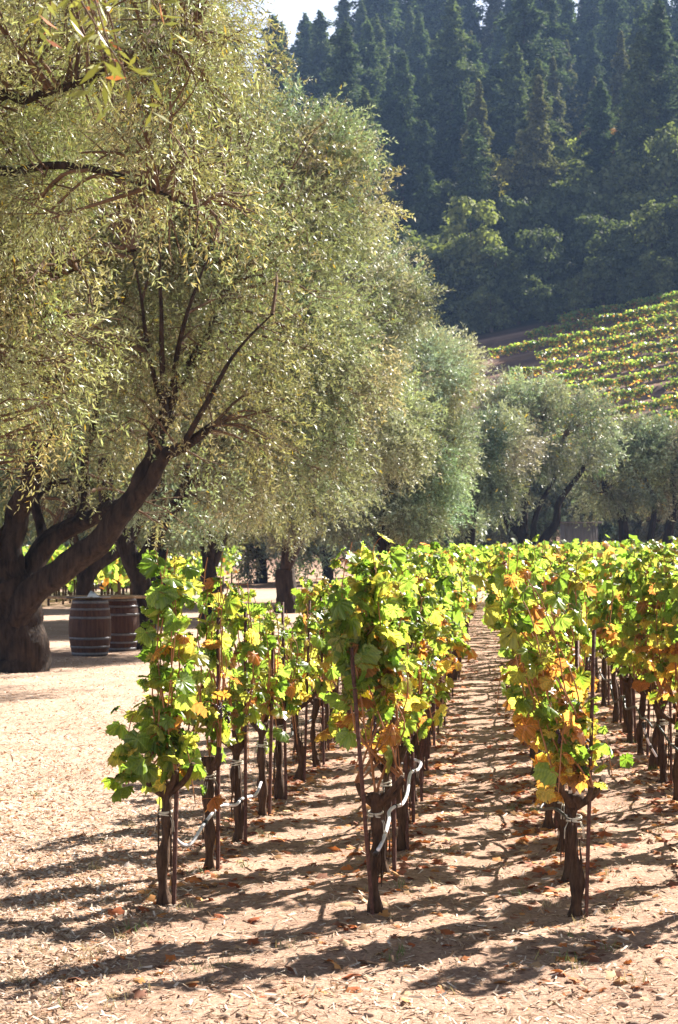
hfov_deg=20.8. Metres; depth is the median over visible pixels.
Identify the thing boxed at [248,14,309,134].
conifer tree
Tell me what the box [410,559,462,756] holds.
grape vine
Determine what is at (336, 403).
olive tree
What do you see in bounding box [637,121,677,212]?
oak tree
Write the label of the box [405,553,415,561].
grape vine
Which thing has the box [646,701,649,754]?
vine stake
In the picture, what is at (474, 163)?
conifer tree
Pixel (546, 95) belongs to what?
conifer tree
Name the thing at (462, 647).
grape vine
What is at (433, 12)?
conifer tree
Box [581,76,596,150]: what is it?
conifer tree
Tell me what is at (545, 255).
oak tree
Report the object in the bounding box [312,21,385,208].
conifer tree
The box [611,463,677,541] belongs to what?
olive tree
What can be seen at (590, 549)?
grape vine
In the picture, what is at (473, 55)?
conifer tree
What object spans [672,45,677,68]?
conifer tree
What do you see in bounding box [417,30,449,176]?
conifer tree
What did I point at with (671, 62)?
conifer tree
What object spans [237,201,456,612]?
olive tree
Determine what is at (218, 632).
vine stake
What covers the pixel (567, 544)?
grape vine
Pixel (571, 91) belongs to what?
conifer tree
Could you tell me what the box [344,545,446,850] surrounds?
grape vine
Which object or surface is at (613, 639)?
grape vine
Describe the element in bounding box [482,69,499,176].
conifer tree
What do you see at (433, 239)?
oak tree
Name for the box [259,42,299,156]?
conifer tree
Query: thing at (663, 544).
grape vine
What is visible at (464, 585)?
grape vine
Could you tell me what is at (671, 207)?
oak tree
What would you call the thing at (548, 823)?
grape vine
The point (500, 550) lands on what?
grape vine
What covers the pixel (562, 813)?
drip line
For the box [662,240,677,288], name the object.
oak tree
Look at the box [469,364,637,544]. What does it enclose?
olive tree
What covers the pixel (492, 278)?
oak tree
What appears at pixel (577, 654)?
vine stake
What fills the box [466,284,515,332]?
oak tree
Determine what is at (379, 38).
conifer tree
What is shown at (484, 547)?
distant vines
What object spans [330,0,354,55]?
conifer tree
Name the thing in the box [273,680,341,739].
drip line
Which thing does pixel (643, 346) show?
hillside vines
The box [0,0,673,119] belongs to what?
sky
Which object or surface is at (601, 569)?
grape vine
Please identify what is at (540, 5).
conifer tree
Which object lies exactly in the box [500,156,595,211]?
oak tree
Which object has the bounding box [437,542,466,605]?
grape vine
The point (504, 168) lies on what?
oak tree
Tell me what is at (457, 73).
conifer tree
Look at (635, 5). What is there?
conifer tree
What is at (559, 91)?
conifer tree
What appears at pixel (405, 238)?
oak tree
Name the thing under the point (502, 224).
oak tree
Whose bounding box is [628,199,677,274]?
oak tree
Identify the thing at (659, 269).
oak tree
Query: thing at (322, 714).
vine stake
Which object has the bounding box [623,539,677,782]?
grape vine
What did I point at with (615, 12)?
conifer tree
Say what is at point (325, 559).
olive tree
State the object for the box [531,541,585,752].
grape vine
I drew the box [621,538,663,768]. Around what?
grape vine
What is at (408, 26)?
conifer tree
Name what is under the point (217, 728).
grape vine
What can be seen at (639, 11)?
conifer tree
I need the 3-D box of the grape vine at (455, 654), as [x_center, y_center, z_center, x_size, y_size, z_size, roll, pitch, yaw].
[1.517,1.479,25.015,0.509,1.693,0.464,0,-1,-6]
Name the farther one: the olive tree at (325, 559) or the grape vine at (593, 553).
the olive tree at (325, 559)
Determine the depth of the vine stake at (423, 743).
13.85 m
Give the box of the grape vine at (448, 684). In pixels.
[404,561,454,801]
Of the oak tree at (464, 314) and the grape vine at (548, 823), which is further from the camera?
the oak tree at (464, 314)
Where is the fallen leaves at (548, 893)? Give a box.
[16,611,677,1009]
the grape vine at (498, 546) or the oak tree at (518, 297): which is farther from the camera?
the oak tree at (518, 297)
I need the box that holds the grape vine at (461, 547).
[449,543,471,613]
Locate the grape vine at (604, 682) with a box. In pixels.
[582,560,606,706]
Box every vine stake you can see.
[171,715,180,905]
[216,617,220,868]
[244,611,246,841]
[268,621,274,815]
[281,602,287,799]
[303,601,310,781]
[319,597,324,766]
[325,691,329,750]
[334,677,338,742]
[349,647,374,914]
[391,711,396,872]
[401,645,408,849]
[410,620,414,822]
[417,602,422,801]
[422,739,424,782]
[425,737,427,770]
[427,711,429,758]
[433,703,435,745]
[443,655,445,725]
[575,640,578,826]
[584,630,595,916]
[607,665,609,705]
[619,666,622,722]
[631,685,633,731]
[632,673,636,742]
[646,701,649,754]
[669,701,672,781]
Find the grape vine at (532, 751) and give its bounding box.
[496,557,538,774]
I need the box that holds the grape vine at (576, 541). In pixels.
[561,539,586,554]
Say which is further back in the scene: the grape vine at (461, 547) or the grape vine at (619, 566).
the grape vine at (461, 547)
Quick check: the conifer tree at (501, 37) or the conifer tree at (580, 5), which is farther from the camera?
the conifer tree at (580, 5)
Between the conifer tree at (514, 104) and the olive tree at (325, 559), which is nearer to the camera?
the olive tree at (325, 559)
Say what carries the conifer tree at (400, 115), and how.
on the ground
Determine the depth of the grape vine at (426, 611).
12.01 m
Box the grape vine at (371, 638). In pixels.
[317,532,431,913]
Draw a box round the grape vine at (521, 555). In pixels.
[517,549,531,564]
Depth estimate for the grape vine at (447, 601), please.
16.69 m
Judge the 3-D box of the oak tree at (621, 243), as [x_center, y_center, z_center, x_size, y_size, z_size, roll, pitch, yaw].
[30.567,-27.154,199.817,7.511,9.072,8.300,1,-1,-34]
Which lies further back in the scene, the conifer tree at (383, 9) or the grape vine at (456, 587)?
the conifer tree at (383, 9)
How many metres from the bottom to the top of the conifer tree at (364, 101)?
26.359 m
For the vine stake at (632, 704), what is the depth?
17.79 m
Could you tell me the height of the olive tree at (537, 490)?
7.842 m
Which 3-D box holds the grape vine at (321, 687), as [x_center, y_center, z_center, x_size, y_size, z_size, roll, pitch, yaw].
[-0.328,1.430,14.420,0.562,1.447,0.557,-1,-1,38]
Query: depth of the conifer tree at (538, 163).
231.00 m
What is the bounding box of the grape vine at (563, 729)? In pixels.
[468,544,613,916]
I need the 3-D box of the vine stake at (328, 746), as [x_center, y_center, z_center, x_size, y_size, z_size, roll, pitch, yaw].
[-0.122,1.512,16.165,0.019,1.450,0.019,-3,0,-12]
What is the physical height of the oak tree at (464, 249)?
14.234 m
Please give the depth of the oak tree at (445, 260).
199.21 m
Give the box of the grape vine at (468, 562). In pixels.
[448,546,477,660]
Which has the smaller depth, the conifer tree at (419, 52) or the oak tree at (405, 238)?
the oak tree at (405, 238)
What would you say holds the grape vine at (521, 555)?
on the ground
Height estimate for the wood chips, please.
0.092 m
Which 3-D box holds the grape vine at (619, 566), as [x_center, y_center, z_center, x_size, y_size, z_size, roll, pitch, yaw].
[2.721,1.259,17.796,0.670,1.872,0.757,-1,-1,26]
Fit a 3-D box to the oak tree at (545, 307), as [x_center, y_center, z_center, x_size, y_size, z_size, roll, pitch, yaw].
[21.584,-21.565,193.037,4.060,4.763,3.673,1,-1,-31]
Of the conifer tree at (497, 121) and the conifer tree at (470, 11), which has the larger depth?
the conifer tree at (470, 11)
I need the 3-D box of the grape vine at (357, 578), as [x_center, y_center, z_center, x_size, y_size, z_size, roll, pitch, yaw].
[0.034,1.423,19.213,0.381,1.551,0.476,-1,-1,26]
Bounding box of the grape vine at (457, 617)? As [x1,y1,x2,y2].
[429,558,466,723]
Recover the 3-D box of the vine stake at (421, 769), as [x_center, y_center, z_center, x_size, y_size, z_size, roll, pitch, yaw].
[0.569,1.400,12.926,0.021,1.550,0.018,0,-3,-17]
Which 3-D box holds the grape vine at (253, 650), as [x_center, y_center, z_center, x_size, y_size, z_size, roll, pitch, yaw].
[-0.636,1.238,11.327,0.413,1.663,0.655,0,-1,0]
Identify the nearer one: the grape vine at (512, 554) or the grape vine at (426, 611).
the grape vine at (426, 611)
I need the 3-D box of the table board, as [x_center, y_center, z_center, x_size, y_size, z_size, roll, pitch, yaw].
[-4.056,1.439,31.247,1.600,0.040,0.955,1,-1,-35]
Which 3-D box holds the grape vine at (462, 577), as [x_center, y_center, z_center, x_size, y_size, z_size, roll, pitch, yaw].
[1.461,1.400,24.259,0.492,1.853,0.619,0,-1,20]
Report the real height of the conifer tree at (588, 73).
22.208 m
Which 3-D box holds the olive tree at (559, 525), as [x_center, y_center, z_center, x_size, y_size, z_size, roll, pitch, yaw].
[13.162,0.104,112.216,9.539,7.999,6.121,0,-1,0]
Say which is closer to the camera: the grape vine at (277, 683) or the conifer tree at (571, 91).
the grape vine at (277, 683)
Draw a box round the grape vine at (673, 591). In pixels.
[668,581,677,630]
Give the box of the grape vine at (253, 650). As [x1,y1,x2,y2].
[205,578,267,841]
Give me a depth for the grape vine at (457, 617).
18.56 m
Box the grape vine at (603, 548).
[584,543,605,693]
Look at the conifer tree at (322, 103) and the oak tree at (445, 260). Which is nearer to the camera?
the oak tree at (445, 260)
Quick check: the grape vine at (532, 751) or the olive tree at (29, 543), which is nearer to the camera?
the grape vine at (532, 751)
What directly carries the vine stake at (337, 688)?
on the ground
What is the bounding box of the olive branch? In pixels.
[23,0,191,126]
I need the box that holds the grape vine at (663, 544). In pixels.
[649,539,677,558]
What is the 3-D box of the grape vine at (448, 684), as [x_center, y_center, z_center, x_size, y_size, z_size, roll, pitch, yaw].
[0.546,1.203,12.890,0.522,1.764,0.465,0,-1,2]
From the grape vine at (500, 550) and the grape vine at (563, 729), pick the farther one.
the grape vine at (500, 550)
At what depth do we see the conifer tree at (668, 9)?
376.47 m
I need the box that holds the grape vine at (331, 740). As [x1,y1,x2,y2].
[317,588,336,742]
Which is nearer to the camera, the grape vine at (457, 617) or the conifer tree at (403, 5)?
the grape vine at (457, 617)
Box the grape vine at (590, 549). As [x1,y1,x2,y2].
[573,543,600,664]
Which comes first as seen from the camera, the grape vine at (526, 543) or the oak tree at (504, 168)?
the grape vine at (526, 543)
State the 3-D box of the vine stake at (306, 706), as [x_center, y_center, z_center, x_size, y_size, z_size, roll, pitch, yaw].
[-0.251,1.463,14.355,0.018,1.550,0.018,2,-3,-12]
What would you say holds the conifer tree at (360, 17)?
on the ground
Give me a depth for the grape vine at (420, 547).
21.36 m
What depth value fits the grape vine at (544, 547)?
39.22 m
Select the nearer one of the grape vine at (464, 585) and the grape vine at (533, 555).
the grape vine at (533, 555)
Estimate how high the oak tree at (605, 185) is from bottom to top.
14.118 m
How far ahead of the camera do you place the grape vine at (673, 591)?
11.30 m
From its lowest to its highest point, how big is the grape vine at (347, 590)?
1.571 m
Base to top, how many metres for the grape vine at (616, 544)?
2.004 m
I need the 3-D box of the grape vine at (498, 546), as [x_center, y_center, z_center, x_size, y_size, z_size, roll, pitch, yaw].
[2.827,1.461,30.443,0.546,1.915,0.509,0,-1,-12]
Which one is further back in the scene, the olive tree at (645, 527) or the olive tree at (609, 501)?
the olive tree at (645, 527)
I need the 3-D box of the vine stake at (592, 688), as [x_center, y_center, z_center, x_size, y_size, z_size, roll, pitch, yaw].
[1.222,1.351,9.010,0.018,1.550,0.018,2,0,-1]
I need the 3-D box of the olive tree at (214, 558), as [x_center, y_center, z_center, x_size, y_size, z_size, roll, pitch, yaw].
[-2.696,-1.304,45.898,7.343,8.520,5.220,0,-1,0]
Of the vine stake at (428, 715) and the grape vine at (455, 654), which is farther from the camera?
the grape vine at (455, 654)
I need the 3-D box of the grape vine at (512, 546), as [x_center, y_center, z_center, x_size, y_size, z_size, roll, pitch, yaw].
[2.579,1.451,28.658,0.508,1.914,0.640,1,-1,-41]
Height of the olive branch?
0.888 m
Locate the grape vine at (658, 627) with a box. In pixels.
[646,560,677,800]
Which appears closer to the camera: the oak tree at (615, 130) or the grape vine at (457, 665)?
the grape vine at (457, 665)
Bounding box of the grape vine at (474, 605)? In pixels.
[465,556,476,609]
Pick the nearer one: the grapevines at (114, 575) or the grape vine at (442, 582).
the grape vine at (442, 582)
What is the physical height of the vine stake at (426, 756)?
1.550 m
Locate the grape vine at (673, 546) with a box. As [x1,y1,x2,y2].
[665,536,677,563]
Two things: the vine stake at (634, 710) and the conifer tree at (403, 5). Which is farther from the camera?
the conifer tree at (403, 5)
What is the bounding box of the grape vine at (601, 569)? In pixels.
[584,549,623,722]
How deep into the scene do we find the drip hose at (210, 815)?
10.08 m
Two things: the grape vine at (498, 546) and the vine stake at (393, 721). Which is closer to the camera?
the vine stake at (393, 721)
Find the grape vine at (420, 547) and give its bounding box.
[415,545,456,604]
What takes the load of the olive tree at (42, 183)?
on the ground
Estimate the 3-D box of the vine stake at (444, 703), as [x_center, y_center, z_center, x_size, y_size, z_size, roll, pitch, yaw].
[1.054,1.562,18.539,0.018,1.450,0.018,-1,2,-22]
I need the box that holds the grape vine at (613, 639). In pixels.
[598,547,649,742]
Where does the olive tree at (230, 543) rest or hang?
on the ground
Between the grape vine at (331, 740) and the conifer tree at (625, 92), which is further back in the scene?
the conifer tree at (625, 92)
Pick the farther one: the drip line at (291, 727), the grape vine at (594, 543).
the grape vine at (594, 543)
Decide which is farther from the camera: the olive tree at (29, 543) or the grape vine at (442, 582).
the olive tree at (29, 543)
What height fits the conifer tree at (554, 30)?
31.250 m
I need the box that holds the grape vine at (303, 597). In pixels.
[291,569,341,766]
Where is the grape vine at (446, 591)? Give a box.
[419,552,455,770]
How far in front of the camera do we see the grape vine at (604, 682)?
20.68 m
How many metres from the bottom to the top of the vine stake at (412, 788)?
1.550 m
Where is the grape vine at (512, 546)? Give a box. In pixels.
[483,544,517,610]
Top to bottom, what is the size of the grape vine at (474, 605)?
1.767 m
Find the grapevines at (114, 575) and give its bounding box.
[22,544,244,605]
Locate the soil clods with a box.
[0,640,671,1023]
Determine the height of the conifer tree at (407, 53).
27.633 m
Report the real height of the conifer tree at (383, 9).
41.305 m
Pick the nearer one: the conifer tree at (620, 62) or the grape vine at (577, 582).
the grape vine at (577, 582)
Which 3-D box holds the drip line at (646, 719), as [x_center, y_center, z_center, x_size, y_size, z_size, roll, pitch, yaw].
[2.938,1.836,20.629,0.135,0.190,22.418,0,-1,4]
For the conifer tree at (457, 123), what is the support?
on the ground
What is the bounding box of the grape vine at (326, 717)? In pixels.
[293,584,342,750]
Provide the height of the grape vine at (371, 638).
1.920 m
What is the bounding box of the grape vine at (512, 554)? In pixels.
[500,547,530,602]
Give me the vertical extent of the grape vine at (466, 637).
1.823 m
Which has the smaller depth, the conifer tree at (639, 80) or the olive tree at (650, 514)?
the olive tree at (650, 514)
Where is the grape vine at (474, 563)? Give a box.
[464,547,480,642]
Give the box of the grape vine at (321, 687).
[273,603,340,781]
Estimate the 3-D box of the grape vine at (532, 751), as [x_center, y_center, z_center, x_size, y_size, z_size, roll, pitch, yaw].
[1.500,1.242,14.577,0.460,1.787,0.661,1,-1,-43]
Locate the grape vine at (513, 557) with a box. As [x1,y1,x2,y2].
[502,550,536,756]
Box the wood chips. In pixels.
[0,656,677,1023]
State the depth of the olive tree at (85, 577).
38.17 m
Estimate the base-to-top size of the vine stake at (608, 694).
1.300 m
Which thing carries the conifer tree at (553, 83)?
on the ground
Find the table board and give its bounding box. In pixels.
[46,595,146,599]
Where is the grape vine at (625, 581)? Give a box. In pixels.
[612,549,648,754]
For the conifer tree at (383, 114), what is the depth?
290.48 m
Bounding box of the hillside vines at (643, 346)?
[465,290,677,449]
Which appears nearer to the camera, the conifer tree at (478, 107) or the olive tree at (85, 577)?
the olive tree at (85, 577)
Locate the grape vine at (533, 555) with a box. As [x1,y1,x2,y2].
[507,534,582,802]
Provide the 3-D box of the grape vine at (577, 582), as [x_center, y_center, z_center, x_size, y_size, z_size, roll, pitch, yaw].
[1.306,1.158,11.005,0.545,1.843,0.486,0,-1,19]
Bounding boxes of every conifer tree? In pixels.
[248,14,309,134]
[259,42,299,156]
[283,33,300,108]
[288,73,304,117]
[289,12,318,89]
[289,22,313,126]
[296,8,335,134]
[304,32,382,164]
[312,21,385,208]
[315,86,327,173]
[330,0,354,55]
[339,85,397,243]
[347,0,404,69]
[350,8,398,66]
[352,0,368,56]
[352,20,386,165]
[369,14,404,175]
[374,62,410,189]
[376,50,420,215]
[388,0,422,69]
[389,6,414,70]
[400,119,443,226]
[401,74,450,208]
[402,0,472,54]
[405,12,431,113]
[405,18,434,137]
[407,165,446,237]
[411,0,490,173]
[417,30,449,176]
[436,118,499,232]
[441,87,466,182]
[454,79,502,199]
[456,0,488,60]
[459,0,482,60]
[461,34,499,117]
[478,0,508,68]
[481,0,569,155]
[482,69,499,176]
[483,11,507,117]
[486,11,522,150]
[487,42,531,197]
[491,0,521,91]
[500,0,512,12]
[502,5,511,14]
[507,59,568,178]
[510,74,568,205]
[531,0,561,37]
[534,17,575,140]
[535,0,584,152]
[546,56,572,161]
[553,0,589,119]
[560,40,582,135]
[569,30,608,137]
[570,0,606,68]
[575,79,622,174]
[575,85,616,153]
[576,0,582,41]
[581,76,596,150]
[593,0,634,98]
[608,0,653,77]
[608,31,630,112]
[609,30,673,184]
[612,0,649,89]
[612,72,631,154]
[615,0,677,168]
[650,0,676,63]
[650,0,677,59]
[666,60,677,96]
[669,0,677,46]
[672,14,677,43]
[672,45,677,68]
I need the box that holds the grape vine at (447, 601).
[422,561,452,745]
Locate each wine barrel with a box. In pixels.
[69,599,110,655]
[107,599,138,650]
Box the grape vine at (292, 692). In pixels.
[256,628,314,799]
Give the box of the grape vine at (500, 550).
[497,546,506,598]
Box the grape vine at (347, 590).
[326,577,355,692]
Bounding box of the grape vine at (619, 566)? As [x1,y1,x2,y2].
[590,545,630,732]
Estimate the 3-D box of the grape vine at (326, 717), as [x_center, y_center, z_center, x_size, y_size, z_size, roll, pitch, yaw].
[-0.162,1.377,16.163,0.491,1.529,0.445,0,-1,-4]
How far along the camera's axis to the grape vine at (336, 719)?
10.19 m
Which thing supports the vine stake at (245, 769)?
on the ground
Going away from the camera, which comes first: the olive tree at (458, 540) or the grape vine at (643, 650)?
the grape vine at (643, 650)
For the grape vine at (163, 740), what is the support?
on the ground
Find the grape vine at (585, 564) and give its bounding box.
[574,558,588,671]
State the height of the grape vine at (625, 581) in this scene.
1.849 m
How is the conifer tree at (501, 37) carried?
on the ground
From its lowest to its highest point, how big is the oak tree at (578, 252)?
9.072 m
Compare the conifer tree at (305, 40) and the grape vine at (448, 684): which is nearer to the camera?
the grape vine at (448, 684)
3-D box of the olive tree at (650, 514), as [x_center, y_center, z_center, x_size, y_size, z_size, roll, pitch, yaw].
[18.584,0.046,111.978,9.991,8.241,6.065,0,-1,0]
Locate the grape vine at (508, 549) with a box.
[492,547,515,599]
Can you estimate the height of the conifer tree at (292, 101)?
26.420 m
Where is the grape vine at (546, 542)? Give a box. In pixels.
[537,541,548,548]
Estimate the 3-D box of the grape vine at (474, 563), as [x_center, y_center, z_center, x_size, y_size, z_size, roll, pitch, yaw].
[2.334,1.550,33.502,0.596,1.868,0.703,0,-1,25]
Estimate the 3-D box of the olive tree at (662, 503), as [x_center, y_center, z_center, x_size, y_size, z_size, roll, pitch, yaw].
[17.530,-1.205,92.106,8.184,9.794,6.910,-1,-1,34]
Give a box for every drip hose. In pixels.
[172,781,261,846]
[373,758,421,856]
[641,723,656,756]
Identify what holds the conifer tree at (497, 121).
on the ground
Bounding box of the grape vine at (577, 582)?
[514,552,599,851]
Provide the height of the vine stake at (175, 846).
1.300 m
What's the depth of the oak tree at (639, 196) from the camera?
221.91 m
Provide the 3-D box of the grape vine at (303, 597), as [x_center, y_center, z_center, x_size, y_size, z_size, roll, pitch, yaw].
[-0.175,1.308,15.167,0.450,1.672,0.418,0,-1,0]
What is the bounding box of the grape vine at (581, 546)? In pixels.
[579,539,602,551]
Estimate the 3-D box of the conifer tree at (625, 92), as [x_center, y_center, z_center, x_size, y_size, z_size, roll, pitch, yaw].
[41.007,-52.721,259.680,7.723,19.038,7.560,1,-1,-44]
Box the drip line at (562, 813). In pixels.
[539,749,566,829]
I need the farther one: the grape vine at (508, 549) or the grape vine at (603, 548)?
the grape vine at (508, 549)
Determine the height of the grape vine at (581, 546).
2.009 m
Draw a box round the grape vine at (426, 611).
[389,566,445,822]
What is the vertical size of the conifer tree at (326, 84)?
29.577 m
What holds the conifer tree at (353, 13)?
on the ground
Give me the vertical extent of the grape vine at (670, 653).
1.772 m
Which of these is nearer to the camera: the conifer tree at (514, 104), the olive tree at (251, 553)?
the olive tree at (251, 553)
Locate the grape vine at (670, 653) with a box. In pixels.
[658,600,677,729]
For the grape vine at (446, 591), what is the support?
on the ground
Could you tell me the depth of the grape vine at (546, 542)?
46.74 m
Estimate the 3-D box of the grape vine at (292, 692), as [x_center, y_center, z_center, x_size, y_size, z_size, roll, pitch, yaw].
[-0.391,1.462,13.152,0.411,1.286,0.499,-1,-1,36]
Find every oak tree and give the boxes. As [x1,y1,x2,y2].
[351,216,397,257]
[383,225,443,319]
[397,248,460,330]
[407,177,470,236]
[412,224,472,246]
[425,195,516,299]
[444,298,484,340]
[454,244,528,309]
[461,195,530,239]
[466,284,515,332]
[491,273,542,324]
[492,146,558,204]
[495,201,556,256]
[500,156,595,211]
[512,224,578,299]
[528,182,604,254]
[530,283,566,323]
[551,150,647,241]
[555,213,619,274]
[558,129,592,175]
[577,127,616,153]
[579,220,653,279]
[611,141,677,242]
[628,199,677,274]
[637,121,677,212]
[637,249,677,297]
[647,195,677,257]
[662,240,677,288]
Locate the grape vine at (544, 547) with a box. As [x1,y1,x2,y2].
[542,543,551,552]
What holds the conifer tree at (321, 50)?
on the ground
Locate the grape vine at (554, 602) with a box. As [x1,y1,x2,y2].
[498,565,634,881]
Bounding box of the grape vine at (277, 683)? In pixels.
[234,600,291,815]
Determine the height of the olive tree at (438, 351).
9.880 m
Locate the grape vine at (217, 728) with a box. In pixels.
[183,557,243,869]
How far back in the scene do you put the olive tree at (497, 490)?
77.03 m
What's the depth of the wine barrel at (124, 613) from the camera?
31.66 m
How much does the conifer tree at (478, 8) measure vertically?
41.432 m
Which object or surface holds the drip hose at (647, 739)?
hanging from the grape vine at (658, 627)
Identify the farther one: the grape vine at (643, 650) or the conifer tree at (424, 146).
the conifer tree at (424, 146)
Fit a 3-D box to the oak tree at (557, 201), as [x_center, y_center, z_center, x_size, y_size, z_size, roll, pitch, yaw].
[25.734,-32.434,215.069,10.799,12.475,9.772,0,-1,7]
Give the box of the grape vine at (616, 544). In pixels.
[593,534,640,715]
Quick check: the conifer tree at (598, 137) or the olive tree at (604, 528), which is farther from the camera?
the conifer tree at (598, 137)
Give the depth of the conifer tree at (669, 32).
305.88 m
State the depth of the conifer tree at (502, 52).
327.53 m
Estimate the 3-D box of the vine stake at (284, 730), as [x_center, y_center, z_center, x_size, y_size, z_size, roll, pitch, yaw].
[-0.388,1.415,13.139,0.017,1.550,0.018,0,-2,-23]
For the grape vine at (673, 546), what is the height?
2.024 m
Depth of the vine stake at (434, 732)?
16.65 m
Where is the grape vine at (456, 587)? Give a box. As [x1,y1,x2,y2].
[445,551,467,696]
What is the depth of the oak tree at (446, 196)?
229.70 m
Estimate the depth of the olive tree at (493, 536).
107.50 m
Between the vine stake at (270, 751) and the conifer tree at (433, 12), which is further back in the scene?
the conifer tree at (433, 12)
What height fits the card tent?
0.110 m
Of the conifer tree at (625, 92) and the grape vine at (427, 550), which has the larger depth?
the conifer tree at (625, 92)
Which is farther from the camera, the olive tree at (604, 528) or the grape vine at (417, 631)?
the olive tree at (604, 528)
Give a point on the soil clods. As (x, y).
(618, 1004)
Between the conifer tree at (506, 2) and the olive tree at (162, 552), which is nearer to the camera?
the olive tree at (162, 552)
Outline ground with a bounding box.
[0,114,677,1023]
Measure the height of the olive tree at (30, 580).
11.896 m
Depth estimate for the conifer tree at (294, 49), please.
368.77 m
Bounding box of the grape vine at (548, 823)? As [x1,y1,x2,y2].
[503,552,592,829]
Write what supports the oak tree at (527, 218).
on the ground
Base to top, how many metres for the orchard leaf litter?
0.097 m
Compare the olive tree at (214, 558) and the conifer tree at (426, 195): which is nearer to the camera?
the olive tree at (214, 558)
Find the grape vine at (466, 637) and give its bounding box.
[425,551,469,641]
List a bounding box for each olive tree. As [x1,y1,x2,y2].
[0,0,296,513]
[0,0,386,672]
[0,350,55,546]
[0,367,257,594]
[22,520,91,547]
[45,451,278,586]
[63,67,415,649]
[104,349,340,618]
[135,527,252,580]
[225,527,325,583]
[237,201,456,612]
[254,517,387,584]
[305,313,495,559]
[339,505,493,575]
[398,395,557,552]
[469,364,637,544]
[469,492,547,545]
[475,463,587,545]
[502,463,613,545]
[539,462,677,544]
[559,407,677,542]
[603,473,670,539]
[607,408,677,544]
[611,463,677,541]
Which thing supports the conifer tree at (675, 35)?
on the ground
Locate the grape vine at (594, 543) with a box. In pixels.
[586,540,599,546]
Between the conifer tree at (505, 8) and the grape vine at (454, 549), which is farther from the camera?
the conifer tree at (505, 8)
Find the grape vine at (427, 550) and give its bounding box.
[422,545,452,656]
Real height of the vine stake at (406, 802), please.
1.450 m
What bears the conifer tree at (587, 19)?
on the ground
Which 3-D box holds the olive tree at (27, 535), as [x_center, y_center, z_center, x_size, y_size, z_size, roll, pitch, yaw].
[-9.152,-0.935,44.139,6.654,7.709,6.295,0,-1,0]
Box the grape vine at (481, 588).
[471,548,483,603]
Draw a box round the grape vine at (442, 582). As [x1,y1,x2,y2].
[406,542,454,785]
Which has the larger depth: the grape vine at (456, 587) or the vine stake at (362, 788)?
the grape vine at (456, 587)
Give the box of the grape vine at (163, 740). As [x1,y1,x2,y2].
[101,548,225,906]
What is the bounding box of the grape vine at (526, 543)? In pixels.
[492,538,531,602]
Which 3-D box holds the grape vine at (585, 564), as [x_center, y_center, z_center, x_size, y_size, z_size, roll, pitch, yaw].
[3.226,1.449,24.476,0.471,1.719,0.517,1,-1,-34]
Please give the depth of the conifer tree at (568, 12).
336.71 m
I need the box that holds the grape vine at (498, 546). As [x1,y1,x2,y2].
[494,543,511,557]
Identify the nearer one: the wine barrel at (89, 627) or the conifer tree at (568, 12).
the wine barrel at (89, 627)
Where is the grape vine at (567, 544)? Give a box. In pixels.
[560,538,580,550]
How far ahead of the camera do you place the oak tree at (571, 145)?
251.12 m
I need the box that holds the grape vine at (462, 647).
[431,570,477,734]
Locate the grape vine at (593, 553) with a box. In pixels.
[583,550,606,699]
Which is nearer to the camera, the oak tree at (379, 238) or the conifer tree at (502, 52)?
the oak tree at (379, 238)
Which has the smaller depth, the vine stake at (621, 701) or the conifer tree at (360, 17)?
the vine stake at (621, 701)
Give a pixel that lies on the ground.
(58, 630)
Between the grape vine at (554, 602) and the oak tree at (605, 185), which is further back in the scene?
the oak tree at (605, 185)
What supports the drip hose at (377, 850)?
attached to the grape vine at (371, 638)
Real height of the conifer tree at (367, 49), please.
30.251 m
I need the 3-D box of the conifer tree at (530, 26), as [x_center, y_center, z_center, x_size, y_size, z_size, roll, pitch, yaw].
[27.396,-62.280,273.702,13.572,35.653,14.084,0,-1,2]
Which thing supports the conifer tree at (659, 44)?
on the ground
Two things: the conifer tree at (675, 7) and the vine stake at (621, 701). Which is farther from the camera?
the conifer tree at (675, 7)
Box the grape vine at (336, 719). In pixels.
[314,539,447,872]
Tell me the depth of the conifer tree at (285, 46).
323.43 m
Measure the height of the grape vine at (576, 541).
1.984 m
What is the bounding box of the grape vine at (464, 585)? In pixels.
[451,577,472,660]
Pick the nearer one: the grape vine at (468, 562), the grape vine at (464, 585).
the grape vine at (464, 585)
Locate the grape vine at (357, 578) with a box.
[340,574,362,712]
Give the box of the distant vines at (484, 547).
[440,543,668,601]
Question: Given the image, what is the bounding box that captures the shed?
[560,522,602,544]
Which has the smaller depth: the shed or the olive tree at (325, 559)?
the olive tree at (325, 559)
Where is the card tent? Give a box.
[87,591,99,596]
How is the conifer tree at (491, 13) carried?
on the ground
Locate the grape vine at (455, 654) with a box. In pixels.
[454,564,468,679]
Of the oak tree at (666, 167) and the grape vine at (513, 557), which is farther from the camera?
the oak tree at (666, 167)
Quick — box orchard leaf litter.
[0,601,341,918]
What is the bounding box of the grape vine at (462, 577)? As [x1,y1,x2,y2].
[450,555,463,677]
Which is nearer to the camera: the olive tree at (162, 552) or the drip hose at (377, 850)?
the drip hose at (377, 850)
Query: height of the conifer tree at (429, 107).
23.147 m
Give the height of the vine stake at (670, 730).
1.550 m
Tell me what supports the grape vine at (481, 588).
on the ground
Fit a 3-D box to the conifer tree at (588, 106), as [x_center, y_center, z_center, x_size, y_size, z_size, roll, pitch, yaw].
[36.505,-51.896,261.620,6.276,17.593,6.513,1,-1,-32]
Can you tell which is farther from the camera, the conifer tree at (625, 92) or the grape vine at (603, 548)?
the conifer tree at (625, 92)
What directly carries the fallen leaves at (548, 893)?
on the ground
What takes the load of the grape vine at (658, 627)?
on the ground
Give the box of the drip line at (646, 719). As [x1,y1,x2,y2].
[587,656,677,750]

